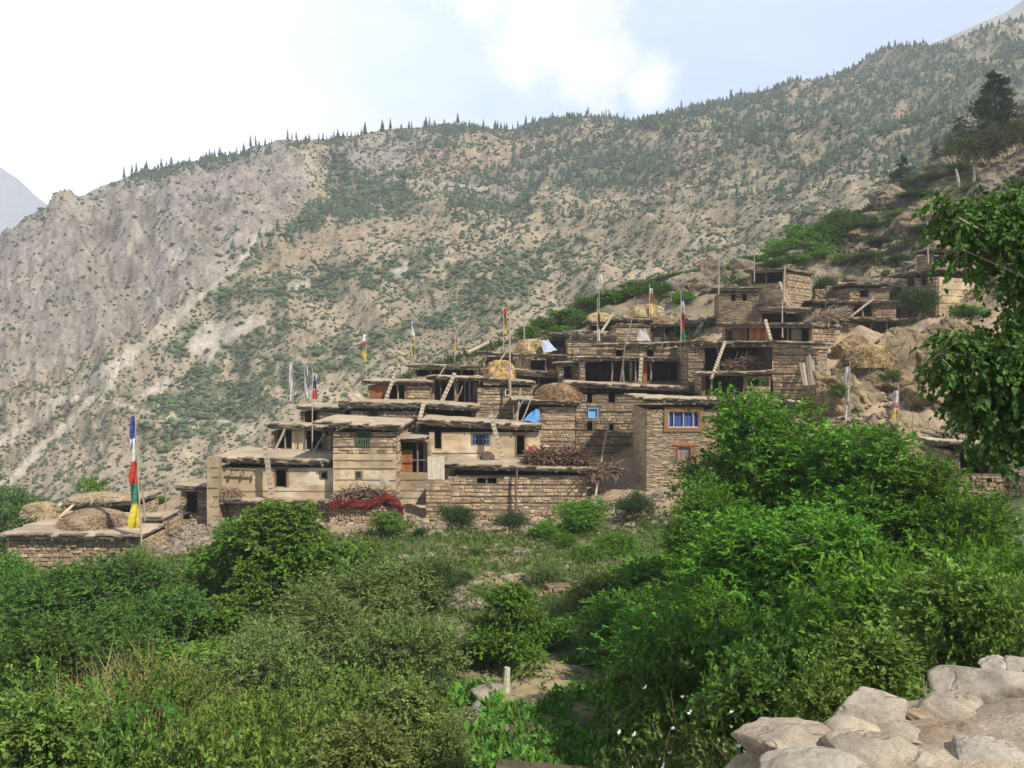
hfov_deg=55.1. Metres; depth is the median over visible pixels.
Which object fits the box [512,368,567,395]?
porch house
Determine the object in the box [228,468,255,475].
wall rack
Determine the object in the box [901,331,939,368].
cliff rock
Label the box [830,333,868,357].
cliff rock
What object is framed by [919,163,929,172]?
bush
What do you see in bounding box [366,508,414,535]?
bush
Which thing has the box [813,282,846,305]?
ridge wall
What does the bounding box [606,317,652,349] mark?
stone house
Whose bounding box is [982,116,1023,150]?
lopped tree
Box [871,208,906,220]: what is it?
bush
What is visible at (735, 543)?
tree
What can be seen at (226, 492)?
twig heap
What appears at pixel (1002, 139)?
lopped tree
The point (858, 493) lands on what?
tree
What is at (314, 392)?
prayer flag pole
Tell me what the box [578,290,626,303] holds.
bush
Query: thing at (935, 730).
edge stone
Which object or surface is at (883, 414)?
cliff rubble
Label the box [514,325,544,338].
bush
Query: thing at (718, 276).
wooden pole
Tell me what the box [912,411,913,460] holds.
wooden pole
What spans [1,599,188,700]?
bush
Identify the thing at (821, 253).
bush
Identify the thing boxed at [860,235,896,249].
bush
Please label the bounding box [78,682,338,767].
bush
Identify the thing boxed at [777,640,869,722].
bush
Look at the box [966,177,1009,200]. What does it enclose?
crag
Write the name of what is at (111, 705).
dead branches
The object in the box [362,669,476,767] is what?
bush
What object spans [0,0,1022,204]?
sky
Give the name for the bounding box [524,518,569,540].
bush
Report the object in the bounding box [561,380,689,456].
tall stone house
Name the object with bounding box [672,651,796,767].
bush
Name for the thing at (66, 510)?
plank
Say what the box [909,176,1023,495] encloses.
leafy tree
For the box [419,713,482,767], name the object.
bush
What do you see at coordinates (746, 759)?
edge stone
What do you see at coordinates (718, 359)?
log ladder
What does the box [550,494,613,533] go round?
bush
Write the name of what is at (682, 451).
window
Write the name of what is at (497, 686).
white rock
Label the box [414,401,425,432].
log ladder
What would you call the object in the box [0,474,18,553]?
bush
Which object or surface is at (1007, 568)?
bush
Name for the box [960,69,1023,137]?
conifer
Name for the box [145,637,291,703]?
bush
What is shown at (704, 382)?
porch house
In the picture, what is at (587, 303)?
bush
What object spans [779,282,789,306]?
log ladder
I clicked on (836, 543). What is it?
tree
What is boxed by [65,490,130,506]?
straw mound
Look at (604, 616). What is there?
bush
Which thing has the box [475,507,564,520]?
rubble wall
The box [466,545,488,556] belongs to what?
bush
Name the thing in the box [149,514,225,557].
ruin rubble
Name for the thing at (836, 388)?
bush
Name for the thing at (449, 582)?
bush
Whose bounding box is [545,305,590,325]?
bush
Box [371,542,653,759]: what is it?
field stones
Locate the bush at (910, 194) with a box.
[893,187,944,201]
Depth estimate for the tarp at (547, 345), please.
77.01 m
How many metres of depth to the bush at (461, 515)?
52.92 m
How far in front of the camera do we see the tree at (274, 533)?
37.12 m
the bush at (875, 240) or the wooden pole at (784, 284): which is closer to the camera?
the wooden pole at (784, 284)
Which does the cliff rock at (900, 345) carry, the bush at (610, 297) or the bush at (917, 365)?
the bush at (917, 365)
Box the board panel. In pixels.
[428,456,444,479]
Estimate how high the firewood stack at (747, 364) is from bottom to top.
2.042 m
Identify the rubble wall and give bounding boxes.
[179,517,206,523]
[329,499,402,523]
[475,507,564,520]
[597,491,692,509]
[1002,469,1023,495]
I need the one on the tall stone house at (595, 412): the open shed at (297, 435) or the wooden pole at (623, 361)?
the wooden pole at (623, 361)
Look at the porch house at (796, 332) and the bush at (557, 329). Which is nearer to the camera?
the porch house at (796, 332)
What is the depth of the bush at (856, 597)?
16.22 m
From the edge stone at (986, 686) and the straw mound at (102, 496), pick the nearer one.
the edge stone at (986, 686)
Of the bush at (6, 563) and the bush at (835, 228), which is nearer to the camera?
the bush at (6, 563)
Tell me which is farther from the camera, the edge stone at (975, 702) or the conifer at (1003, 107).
the conifer at (1003, 107)
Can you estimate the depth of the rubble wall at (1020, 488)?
41.40 m
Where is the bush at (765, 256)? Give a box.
[746,253,777,259]
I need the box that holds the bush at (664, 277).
[648,270,685,282]
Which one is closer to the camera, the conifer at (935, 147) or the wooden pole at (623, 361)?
the wooden pole at (623, 361)
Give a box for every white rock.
[470,684,493,700]
[471,700,484,711]
[488,682,503,691]
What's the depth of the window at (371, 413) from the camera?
66.08 m
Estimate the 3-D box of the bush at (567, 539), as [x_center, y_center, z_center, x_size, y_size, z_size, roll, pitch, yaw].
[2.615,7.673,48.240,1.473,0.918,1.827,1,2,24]
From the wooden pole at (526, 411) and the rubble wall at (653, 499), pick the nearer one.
the rubble wall at (653, 499)
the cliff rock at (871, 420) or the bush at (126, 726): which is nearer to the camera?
the bush at (126, 726)
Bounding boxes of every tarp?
[524,409,539,421]
[541,339,556,351]
[637,329,650,340]
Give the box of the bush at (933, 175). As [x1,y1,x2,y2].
[905,170,947,182]
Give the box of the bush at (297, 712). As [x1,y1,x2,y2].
[200,662,389,767]
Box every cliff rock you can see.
[807,371,876,415]
[830,332,917,402]
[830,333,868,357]
[855,413,879,441]
[877,408,937,450]
[884,326,919,334]
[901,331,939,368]
[902,369,979,410]
[921,317,993,344]
[937,420,983,444]
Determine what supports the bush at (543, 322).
on the ground at (1002, 718)
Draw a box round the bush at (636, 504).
[608,487,667,522]
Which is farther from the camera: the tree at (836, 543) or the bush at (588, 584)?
the bush at (588, 584)
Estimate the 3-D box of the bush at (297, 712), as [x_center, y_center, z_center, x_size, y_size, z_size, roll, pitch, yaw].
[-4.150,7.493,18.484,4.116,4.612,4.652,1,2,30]
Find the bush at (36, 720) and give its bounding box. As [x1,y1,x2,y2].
[0,684,112,767]
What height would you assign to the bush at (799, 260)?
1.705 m
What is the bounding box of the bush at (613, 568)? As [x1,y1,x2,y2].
[603,562,625,578]
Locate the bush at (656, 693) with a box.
[578,601,807,767]
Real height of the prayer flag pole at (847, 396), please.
4.234 m
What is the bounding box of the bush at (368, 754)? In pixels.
[290,708,438,767]
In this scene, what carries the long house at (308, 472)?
on the ground at (1002, 718)
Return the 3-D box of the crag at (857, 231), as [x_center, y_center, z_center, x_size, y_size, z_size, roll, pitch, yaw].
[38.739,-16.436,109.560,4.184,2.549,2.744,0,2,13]
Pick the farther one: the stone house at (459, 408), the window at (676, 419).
the stone house at (459, 408)
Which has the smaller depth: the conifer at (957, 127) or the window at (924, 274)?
the window at (924, 274)
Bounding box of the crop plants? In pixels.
[440,646,643,767]
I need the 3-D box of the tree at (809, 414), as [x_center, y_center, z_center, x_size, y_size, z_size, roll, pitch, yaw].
[9.024,4.312,30.694,7.674,8.044,6.878,0,1,0]
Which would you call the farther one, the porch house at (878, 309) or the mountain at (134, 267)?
the mountain at (134, 267)
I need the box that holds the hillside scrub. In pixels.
[362,135,1023,397]
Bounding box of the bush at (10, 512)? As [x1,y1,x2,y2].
[0,479,51,556]
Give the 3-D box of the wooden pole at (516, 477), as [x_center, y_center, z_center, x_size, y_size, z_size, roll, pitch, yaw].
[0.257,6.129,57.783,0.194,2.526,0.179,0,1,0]
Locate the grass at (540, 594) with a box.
[0,488,992,767]
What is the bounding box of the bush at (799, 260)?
[779,252,812,264]
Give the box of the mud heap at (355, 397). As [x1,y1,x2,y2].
[344,393,364,400]
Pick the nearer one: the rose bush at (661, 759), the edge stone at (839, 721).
the edge stone at (839, 721)
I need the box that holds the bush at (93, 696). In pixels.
[1,656,150,767]
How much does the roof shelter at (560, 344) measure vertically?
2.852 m
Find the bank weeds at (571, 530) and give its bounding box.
[170,483,701,557]
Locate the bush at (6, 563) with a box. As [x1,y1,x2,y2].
[0,551,40,594]
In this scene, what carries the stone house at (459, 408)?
on the ground at (1002, 718)
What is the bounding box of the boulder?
[1000,528,1023,564]
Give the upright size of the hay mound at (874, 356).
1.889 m
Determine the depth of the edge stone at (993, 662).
5.74 m
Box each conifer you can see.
[362,123,367,133]
[379,119,384,131]
[881,155,919,190]
[927,143,939,164]
[932,116,978,159]
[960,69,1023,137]
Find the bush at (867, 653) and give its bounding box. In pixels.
[746,602,929,722]
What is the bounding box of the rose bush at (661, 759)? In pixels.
[573,685,745,767]
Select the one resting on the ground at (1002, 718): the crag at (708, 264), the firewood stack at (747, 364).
the crag at (708, 264)
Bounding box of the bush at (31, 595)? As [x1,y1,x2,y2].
[0,560,108,644]
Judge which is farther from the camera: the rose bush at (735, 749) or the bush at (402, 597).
the bush at (402, 597)
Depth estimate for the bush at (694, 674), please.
16.03 m
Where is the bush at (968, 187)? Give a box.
[946,181,981,193]
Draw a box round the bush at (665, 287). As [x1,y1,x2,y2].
[639,282,674,295]
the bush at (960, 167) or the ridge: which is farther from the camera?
the ridge
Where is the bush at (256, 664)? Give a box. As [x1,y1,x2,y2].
[177,610,363,710]
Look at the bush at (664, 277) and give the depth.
101.90 m
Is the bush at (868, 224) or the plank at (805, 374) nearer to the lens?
the plank at (805, 374)
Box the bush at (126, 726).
[4,666,237,767]
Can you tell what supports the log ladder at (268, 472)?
on the storey
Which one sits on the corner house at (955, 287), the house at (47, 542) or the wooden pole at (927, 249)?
the wooden pole at (927, 249)
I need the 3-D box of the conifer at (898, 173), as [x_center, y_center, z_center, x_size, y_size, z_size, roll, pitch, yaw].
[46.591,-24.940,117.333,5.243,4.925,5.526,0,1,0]
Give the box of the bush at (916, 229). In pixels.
[895,223,931,238]
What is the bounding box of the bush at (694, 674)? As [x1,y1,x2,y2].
[654,642,725,735]
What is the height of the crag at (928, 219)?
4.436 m
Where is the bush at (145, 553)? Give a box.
[98,539,189,596]
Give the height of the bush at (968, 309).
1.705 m
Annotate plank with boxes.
[57,505,73,517]
[799,363,805,385]
[802,363,807,385]
[806,357,810,384]
[808,354,813,384]
[811,358,815,384]
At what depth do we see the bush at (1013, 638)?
10.44 m
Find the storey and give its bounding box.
[213,496,330,521]
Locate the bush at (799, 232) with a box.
[783,223,838,245]
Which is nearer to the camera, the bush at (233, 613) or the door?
the bush at (233, 613)
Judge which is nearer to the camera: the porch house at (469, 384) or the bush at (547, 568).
the bush at (547, 568)
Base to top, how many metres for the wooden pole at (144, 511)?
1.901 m
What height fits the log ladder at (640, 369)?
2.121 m
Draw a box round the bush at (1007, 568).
[889,537,1023,644]
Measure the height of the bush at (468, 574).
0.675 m
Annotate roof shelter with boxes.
[405,363,481,380]
[539,331,572,353]
[582,320,615,339]
[912,247,979,279]
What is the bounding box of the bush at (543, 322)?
[524,317,563,330]
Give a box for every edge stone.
[725,753,743,767]
[730,717,830,758]
[731,751,759,767]
[759,745,868,767]
[821,728,934,767]
[822,714,880,731]
[835,686,907,723]
[877,720,924,743]
[905,706,935,719]
[907,700,918,706]
[908,717,984,743]
[912,691,976,718]
[927,665,1023,703]
[943,689,983,709]
[953,734,1023,760]
[977,655,1005,669]
[1004,655,1023,671]
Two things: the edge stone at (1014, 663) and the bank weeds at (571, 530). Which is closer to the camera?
the edge stone at (1014, 663)
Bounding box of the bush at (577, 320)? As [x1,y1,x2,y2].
[562,315,594,328]
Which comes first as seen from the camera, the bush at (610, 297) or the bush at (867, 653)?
the bush at (867, 653)
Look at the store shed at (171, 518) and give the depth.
56.21 m
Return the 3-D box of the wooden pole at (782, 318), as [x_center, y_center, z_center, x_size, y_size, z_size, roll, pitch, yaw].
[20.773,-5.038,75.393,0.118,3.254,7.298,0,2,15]
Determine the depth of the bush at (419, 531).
51.05 m
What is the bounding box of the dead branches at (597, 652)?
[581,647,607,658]
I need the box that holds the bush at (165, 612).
[69,580,234,656]
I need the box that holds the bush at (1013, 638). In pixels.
[896,569,1023,691]
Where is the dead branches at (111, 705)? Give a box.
[93,677,162,738]
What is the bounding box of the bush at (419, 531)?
[413,527,427,537]
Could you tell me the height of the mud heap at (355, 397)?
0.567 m
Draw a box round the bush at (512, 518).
[488,507,536,530]
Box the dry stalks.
[6,622,508,767]
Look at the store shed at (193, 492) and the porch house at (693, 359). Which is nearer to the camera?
the store shed at (193, 492)
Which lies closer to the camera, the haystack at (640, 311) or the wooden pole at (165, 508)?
the wooden pole at (165, 508)
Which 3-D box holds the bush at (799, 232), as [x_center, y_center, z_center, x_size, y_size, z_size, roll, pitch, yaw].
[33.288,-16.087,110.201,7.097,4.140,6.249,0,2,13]
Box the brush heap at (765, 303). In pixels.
[755,300,776,308]
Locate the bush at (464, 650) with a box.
[435,633,498,670]
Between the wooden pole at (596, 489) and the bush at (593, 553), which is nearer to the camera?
the bush at (593, 553)
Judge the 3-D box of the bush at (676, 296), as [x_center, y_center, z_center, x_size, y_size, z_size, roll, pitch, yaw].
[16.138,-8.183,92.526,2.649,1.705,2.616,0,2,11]
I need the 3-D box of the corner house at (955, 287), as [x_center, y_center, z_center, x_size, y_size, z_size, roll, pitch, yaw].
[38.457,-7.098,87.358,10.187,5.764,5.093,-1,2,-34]
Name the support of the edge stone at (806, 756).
on the ground at (1002, 718)
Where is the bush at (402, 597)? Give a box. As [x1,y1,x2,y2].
[278,547,456,627]
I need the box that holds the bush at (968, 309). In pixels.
[946,301,995,318]
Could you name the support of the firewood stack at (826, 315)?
on the porch house at (796, 332)
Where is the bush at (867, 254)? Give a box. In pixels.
[847,249,889,263]
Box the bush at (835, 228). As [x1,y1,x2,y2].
[807,216,855,245]
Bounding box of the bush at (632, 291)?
[603,285,643,298]
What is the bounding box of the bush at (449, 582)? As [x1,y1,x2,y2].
[395,553,471,615]
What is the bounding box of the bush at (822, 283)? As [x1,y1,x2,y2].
[812,273,843,290]
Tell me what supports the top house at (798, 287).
on the ground at (1002, 718)
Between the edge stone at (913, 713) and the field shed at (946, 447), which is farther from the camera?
the field shed at (946, 447)
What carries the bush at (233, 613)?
on the ground at (1002, 718)
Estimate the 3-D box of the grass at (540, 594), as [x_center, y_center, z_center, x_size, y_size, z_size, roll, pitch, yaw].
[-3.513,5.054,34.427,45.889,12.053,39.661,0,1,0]
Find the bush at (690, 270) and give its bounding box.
[680,269,697,273]
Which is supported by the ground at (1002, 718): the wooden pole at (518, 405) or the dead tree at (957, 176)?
the dead tree at (957, 176)
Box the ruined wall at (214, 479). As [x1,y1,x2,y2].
[207,456,221,524]
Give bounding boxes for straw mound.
[56,507,128,530]
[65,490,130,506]
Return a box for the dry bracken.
[56,669,219,749]
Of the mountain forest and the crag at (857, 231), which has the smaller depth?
the crag at (857, 231)
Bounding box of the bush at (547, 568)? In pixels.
[514,556,576,584]
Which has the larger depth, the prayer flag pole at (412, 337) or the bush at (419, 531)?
the prayer flag pole at (412, 337)
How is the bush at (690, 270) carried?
on the ground at (1002, 718)
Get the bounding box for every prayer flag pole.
[128,411,141,543]
[289,358,292,409]
[304,360,307,403]
[312,368,316,450]
[362,334,366,378]
[411,318,414,363]
[454,337,458,363]
[503,304,506,351]
[597,297,599,341]
[649,284,652,318]
[680,295,684,361]
[845,367,850,419]
[892,384,898,430]
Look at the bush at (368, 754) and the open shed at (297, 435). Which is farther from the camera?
the open shed at (297, 435)
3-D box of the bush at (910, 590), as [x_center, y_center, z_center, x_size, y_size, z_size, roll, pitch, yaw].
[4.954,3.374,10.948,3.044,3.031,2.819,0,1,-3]
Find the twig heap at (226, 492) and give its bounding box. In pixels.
[203,486,246,505]
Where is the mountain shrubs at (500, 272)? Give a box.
[0,18,1023,521]
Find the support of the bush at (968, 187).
on the ground at (1002, 718)
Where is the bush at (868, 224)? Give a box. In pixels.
[849,219,890,230]
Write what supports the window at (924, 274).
in the corner house at (955, 287)
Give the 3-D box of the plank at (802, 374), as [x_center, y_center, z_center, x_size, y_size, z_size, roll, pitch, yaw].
[18.614,-0.622,62.947,0.174,1.451,0.674,0,2,-7]
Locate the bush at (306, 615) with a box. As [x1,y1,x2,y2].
[225,578,409,676]
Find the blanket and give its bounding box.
[329,492,403,515]
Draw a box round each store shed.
[65,490,161,511]
[142,509,182,537]
[175,478,206,516]
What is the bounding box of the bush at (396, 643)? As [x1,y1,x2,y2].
[320,599,481,706]
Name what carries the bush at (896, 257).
on the ground at (1002, 718)
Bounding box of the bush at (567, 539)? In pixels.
[548,532,579,547]
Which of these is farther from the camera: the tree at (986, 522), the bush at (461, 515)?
the bush at (461, 515)
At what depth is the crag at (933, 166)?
117.74 m
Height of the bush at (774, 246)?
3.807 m
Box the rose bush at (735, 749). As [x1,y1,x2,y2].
[632,708,798,767]
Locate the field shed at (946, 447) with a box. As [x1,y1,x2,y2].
[915,436,1011,494]
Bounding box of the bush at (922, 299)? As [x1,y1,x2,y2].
[891,283,945,320]
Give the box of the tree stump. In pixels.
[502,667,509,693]
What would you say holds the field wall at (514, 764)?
on the ground at (1002, 718)
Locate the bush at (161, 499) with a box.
[154,496,171,504]
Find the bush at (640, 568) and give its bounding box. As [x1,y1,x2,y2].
[590,548,682,600]
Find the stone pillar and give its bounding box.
[426,479,450,519]
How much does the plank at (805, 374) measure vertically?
1.443 m
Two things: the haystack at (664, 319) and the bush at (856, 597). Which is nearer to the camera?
the bush at (856, 597)
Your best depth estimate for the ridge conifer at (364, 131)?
581.91 m
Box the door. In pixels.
[371,386,386,398]
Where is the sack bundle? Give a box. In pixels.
[478,451,494,459]
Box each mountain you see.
[0,19,1023,519]
[0,168,46,234]
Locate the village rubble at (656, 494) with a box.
[147,478,710,558]
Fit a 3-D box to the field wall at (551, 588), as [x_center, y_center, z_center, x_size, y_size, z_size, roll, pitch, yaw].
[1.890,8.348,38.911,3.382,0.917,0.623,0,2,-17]
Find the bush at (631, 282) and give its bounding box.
[616,278,664,289]
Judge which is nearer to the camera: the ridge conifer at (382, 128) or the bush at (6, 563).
the bush at (6, 563)
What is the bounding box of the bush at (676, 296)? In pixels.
[669,289,696,304]
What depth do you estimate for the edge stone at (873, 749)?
3.74 m
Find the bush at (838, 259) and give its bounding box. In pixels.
[826,251,856,265]
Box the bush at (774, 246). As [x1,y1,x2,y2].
[756,236,801,255]
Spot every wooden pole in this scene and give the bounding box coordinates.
[141,486,145,520]
[164,483,166,510]
[274,428,285,449]
[313,433,325,451]
[467,341,489,353]
[509,310,510,397]
[515,467,517,509]
[516,388,520,421]
[521,399,530,421]
[523,305,524,357]
[593,418,609,504]
[620,341,625,380]
[718,258,719,293]
[782,300,782,338]
[783,266,785,301]
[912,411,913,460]
[920,430,949,438]
[927,221,928,263]
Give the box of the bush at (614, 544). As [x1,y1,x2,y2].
[587,530,645,560]
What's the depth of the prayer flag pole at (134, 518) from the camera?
51.74 m
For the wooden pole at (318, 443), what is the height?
1.244 m
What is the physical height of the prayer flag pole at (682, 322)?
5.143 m
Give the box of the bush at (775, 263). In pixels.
[758,257,794,267]
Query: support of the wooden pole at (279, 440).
on the long house at (308, 472)
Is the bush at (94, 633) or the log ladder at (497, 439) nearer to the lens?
the bush at (94, 633)
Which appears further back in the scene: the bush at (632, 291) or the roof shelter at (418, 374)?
the bush at (632, 291)
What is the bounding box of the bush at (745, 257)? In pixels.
[727,254,768,263]
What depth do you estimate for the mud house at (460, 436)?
62.10 m
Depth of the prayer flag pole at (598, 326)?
78.88 m
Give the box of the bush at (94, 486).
[64,476,109,510]
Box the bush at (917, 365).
[916,362,924,369]
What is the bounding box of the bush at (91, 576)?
[7,547,192,637]
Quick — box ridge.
[736,0,1023,95]
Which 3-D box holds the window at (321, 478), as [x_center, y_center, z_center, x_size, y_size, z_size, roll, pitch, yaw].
[-11.152,5.412,58.161,0.453,0.507,0.100,0,1,0]
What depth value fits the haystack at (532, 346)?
77.83 m
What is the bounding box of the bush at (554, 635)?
[528,615,578,653]
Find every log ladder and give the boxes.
[262,445,274,498]
[384,373,396,399]
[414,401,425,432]
[440,372,455,400]
[489,414,504,460]
[600,313,613,333]
[638,353,642,382]
[693,322,703,335]
[710,341,726,379]
[764,319,771,339]
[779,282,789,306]
[850,298,873,316]
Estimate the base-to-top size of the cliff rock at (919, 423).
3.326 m
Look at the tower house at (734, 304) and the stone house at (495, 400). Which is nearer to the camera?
the stone house at (495, 400)
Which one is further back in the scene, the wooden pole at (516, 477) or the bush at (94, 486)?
the bush at (94, 486)
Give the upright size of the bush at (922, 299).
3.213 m
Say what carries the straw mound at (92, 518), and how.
on the house at (47, 542)
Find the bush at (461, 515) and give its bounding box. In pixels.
[427,502,483,530]
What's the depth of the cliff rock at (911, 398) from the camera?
60.60 m
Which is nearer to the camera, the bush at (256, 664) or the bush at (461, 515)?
the bush at (256, 664)
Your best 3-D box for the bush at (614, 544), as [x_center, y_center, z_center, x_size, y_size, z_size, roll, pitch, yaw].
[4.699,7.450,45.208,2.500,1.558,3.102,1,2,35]
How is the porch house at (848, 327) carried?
on the ground at (1002, 718)
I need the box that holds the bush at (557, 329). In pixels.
[545,325,575,339]
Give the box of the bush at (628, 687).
[612,602,672,711]
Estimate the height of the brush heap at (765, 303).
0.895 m
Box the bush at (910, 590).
[861,545,1023,695]
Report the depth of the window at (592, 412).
66.16 m
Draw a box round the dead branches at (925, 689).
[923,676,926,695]
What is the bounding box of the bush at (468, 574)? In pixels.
[454,569,475,583]
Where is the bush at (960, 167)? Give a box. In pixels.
[935,161,981,173]
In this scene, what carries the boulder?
on the ground at (1002, 718)
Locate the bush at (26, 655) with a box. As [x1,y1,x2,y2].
[0,609,119,717]
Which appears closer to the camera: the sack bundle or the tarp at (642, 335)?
the sack bundle
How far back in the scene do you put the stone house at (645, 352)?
75.95 m
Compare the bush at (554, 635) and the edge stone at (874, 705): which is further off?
the bush at (554, 635)
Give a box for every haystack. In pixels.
[483,360,514,378]
[513,339,546,353]
[534,383,583,400]
[586,312,609,320]
[626,304,664,317]
[649,315,678,323]
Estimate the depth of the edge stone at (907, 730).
4.20 m
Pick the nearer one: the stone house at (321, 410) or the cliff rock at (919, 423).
the cliff rock at (919, 423)
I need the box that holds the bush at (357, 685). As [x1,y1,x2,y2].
[281,653,467,767]
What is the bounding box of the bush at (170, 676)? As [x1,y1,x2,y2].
[97,650,243,741]
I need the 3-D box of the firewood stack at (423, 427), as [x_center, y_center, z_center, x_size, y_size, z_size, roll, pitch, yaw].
[-6.098,2.924,64.230,2.897,2.575,1.819,0,1,0]
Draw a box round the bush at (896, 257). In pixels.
[886,252,912,261]
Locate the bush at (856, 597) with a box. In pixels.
[749,520,1023,688]
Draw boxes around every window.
[320,471,327,479]
[355,471,361,478]
[356,431,369,445]
[369,409,377,416]
[472,433,489,445]
[588,408,597,417]
[664,407,702,431]
[677,446,691,462]
[907,276,914,286]
[920,274,927,285]
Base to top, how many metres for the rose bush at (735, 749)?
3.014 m
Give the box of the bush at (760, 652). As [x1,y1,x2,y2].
[680,575,900,763]
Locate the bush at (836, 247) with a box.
[803,242,843,252]
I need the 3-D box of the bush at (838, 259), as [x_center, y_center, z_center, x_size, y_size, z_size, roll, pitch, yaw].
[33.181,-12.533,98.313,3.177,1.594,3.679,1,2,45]
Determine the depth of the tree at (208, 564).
38.74 m
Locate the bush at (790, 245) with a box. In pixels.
[779,237,826,254]
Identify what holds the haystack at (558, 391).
on the thatched house at (557, 419)
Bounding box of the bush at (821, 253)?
[804,247,832,260]
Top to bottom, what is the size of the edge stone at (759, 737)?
0.286 m
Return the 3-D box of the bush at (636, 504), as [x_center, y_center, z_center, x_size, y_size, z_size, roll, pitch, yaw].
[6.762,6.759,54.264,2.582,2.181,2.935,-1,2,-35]
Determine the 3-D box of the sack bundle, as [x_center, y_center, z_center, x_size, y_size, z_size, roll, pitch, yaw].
[-1.567,4.471,60.651,1.225,0.694,0.997,0,1,0]
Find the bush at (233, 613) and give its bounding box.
[136,592,259,647]
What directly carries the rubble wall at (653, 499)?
on the ground at (1002, 718)
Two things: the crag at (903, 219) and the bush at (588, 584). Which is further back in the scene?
the crag at (903, 219)
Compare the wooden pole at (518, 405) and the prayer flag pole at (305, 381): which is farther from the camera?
the prayer flag pole at (305, 381)
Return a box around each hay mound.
[19,501,62,520]
[835,344,898,372]
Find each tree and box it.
[180,515,265,599]
[216,498,340,614]
[460,577,559,678]
[577,494,828,687]
[613,476,753,632]
[652,376,824,598]
[658,575,759,685]
[676,394,901,586]
[696,506,919,657]
[749,411,1023,566]
[860,452,1020,569]
[895,479,1023,572]
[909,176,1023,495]
[932,127,1001,181]
[955,169,959,190]
[962,126,1020,168]
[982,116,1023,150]
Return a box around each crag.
[665,271,717,291]
[698,258,728,282]
[840,226,872,240]
[867,184,905,210]
[889,200,930,235]
[918,199,974,233]
[927,151,982,171]
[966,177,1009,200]
[976,147,1023,182]
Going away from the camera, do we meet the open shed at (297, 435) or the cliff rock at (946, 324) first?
the open shed at (297, 435)
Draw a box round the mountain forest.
[110,13,1023,256]
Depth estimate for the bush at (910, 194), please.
111.92 m
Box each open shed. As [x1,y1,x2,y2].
[264,421,339,463]
[400,432,431,501]
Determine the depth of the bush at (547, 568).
39.91 m
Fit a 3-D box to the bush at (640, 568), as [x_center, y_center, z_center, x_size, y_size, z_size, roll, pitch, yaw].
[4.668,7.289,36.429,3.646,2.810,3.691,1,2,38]
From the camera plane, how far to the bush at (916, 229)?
97.05 m
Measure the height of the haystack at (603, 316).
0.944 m
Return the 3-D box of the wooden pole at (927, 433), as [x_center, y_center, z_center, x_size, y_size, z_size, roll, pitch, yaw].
[22.869,2.754,53.086,0.164,0.349,2.106,0,2,-16]
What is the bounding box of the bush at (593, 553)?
[563,544,610,565]
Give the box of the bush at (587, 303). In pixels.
[566,297,613,310]
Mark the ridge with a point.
(1017, 10)
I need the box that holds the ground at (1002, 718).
[0,116,1023,767]
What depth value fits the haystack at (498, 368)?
72.33 m
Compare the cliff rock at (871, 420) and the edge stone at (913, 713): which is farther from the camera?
the cliff rock at (871, 420)
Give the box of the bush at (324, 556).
[266,535,399,604]
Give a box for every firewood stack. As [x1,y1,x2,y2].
[325,481,404,509]
[404,409,437,438]
[513,441,598,474]
[575,454,635,487]
[717,351,767,380]
[803,303,854,330]
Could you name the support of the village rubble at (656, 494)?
on the ground at (1002, 718)
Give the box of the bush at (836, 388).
[825,381,856,399]
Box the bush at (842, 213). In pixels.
[815,206,866,229]
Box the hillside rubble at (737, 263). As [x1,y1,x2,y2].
[682,112,1023,317]
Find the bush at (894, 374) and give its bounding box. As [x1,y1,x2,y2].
[877,368,903,382]
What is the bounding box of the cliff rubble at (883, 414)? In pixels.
[820,391,947,463]
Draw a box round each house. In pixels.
[0,511,190,572]
[215,446,332,518]
[295,402,347,422]
[312,414,413,501]
[338,398,426,428]
[361,378,438,409]
[418,399,480,427]
[418,414,542,478]
[425,374,479,407]
[444,456,595,513]
[471,375,535,418]
[476,351,566,384]
[510,396,580,450]
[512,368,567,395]
[552,361,581,391]
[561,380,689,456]
[562,330,616,360]
[572,356,708,395]
[592,341,679,361]
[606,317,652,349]
[624,393,810,490]
[646,321,715,341]
[669,344,720,348]
[674,340,771,392]
[692,369,773,396]
[707,286,762,333]
[716,322,842,359]
[743,268,814,312]
[757,307,811,328]
[766,340,832,409]
[804,298,848,313]
[831,281,893,316]
[832,300,900,332]
[837,317,907,332]
[887,267,974,317]
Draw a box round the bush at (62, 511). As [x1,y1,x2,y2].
[34,497,64,521]
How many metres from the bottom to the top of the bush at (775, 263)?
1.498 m
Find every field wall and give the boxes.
[495,759,628,767]
[526,579,583,595]
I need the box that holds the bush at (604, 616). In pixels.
[558,580,682,659]
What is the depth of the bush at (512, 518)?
52.08 m
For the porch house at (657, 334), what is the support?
on the ground at (1002, 718)
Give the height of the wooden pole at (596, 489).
4.760 m
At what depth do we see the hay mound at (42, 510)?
56.77 m
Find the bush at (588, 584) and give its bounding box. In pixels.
[560,564,629,609]
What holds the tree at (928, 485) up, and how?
on the ground at (1002, 718)
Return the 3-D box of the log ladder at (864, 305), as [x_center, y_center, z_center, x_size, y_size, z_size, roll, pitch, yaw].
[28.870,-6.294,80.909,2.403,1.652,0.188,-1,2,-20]

